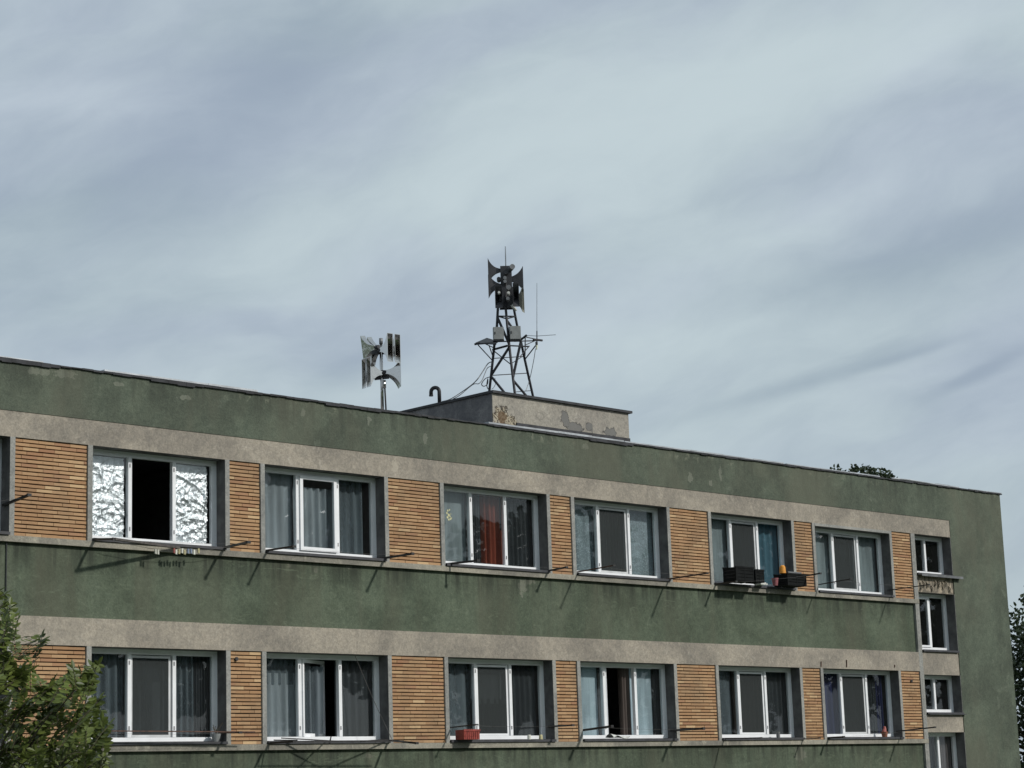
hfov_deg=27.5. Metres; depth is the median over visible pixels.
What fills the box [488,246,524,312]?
siren
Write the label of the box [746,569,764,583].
crate
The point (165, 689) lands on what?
window
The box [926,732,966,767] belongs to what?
window
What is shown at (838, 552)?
window
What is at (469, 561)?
clothes rack
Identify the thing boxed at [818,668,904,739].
window
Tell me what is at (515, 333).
equipment cabinet
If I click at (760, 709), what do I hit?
window
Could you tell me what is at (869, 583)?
clothes rack
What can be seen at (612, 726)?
clothes rack
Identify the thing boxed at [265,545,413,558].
clothes rack
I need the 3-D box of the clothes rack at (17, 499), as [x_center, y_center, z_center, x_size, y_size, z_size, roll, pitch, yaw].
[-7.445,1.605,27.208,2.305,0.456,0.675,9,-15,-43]
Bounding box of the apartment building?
[0,356,1020,767]
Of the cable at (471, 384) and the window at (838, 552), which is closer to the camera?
the cable at (471, 384)
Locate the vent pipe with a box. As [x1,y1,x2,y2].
[429,386,440,401]
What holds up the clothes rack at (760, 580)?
attached to the apartment building
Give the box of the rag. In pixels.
[605,734,629,738]
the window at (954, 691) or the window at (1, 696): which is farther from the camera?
the window at (954, 691)
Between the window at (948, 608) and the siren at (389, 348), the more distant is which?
the window at (948, 608)
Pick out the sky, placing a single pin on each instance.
(785, 231)
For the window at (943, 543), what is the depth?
43.60 m
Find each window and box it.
[0,436,15,534]
[0,646,11,745]
[84,646,230,745]
[85,445,229,550]
[258,463,389,561]
[260,651,392,743]
[437,483,551,572]
[442,657,557,742]
[568,497,672,581]
[574,661,679,741]
[706,511,797,590]
[713,665,805,740]
[810,523,895,597]
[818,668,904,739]
[912,533,953,575]
[916,592,959,652]
[922,674,963,713]
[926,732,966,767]
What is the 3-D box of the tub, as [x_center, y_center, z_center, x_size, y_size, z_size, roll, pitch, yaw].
[5.083,3.483,39.279,0.124,0.150,0.124,9,-15,-43]
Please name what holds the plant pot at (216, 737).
on the apartment building
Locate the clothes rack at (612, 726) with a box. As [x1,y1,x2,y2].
[583,725,704,731]
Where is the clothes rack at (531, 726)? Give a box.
[450,724,574,727]
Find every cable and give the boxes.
[444,362,490,400]
[453,366,490,398]
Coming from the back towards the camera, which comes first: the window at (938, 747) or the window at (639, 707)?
the window at (938, 747)
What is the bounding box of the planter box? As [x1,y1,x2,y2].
[455,729,479,739]
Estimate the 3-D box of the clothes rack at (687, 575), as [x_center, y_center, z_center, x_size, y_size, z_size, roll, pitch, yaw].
[2.236,3.267,36.209,2.385,0.065,1.032,9,-15,-43]
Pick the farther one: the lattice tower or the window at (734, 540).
the window at (734, 540)
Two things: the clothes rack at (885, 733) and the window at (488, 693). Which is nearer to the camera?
the window at (488, 693)
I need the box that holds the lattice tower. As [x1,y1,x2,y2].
[474,284,542,395]
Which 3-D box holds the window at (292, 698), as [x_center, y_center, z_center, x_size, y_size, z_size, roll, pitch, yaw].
[-2.927,4.774,31.653,2.516,1.345,0.575,9,-15,-43]
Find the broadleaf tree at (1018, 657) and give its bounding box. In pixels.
[1008,593,1023,767]
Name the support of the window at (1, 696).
in the apartment building
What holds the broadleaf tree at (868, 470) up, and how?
on the ground
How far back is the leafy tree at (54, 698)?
9.65 m
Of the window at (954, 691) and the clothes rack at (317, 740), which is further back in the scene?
the window at (954, 691)
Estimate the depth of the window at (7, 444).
28.30 m
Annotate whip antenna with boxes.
[527,331,555,349]
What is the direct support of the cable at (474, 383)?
on the apartment building
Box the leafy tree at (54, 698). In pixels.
[0,586,114,767]
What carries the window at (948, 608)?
in the apartment building
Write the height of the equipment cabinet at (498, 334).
0.246 m
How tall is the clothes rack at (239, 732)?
0.056 m
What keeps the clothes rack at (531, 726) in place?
attached to the apartment building
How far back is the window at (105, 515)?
30.34 m
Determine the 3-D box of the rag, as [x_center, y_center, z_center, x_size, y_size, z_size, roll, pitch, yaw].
[1.816,6.041,35.828,0.420,0.094,0.200,9,-15,-43]
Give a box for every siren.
[360,333,400,409]
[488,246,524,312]
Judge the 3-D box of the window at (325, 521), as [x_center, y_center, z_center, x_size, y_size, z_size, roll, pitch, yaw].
[-2.960,2.015,32.137,2.516,1.345,0.415,9,-15,-43]
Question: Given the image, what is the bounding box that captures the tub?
[779,565,785,573]
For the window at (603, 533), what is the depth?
36.87 m
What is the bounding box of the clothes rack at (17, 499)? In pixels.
[2,493,31,506]
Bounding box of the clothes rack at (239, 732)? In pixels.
[110,730,254,733]
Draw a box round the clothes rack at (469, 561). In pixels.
[450,559,567,572]
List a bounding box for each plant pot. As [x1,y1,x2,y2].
[211,722,222,741]
[771,578,778,585]
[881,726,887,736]
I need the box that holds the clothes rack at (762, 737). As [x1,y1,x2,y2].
[725,737,820,738]
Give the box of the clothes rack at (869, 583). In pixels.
[818,578,929,590]
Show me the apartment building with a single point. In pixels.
(260, 640)
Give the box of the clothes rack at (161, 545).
[92,537,250,550]
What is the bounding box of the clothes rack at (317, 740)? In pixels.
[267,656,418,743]
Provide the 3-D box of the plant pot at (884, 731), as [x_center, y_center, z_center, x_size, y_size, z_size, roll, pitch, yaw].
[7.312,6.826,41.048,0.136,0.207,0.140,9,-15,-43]
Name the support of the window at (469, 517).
in the apartment building
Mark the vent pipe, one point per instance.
(437, 388)
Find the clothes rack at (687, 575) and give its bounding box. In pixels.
[577,565,708,579]
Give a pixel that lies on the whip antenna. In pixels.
(536, 343)
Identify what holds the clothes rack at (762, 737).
attached to the apartment building
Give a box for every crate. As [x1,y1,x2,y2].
[722,566,753,583]
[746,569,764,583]
[773,573,806,587]
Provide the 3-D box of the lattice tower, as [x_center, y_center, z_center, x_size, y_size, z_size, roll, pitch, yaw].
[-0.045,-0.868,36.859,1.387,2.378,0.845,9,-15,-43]
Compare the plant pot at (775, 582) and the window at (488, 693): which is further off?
the plant pot at (775, 582)
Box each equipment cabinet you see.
[493,327,503,341]
[509,326,520,341]
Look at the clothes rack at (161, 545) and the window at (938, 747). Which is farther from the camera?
the window at (938, 747)
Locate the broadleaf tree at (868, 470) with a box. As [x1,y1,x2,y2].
[830,463,897,478]
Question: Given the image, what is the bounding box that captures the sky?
[0,0,1023,761]
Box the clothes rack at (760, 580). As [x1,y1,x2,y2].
[714,572,821,584]
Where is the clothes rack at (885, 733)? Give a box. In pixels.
[827,726,935,738]
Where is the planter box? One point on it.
(469, 734)
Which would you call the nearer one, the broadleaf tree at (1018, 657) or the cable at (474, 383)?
the cable at (474, 383)
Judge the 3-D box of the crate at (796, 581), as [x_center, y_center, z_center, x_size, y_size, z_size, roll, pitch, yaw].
[5.247,3.704,39.421,0.580,0.234,0.340,9,-15,-43]
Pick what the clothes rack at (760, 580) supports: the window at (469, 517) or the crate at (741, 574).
the crate at (741, 574)
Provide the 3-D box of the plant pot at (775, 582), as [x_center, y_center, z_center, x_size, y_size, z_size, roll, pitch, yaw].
[4.927,3.706,39.144,0.135,0.140,0.138,9,-15,-43]

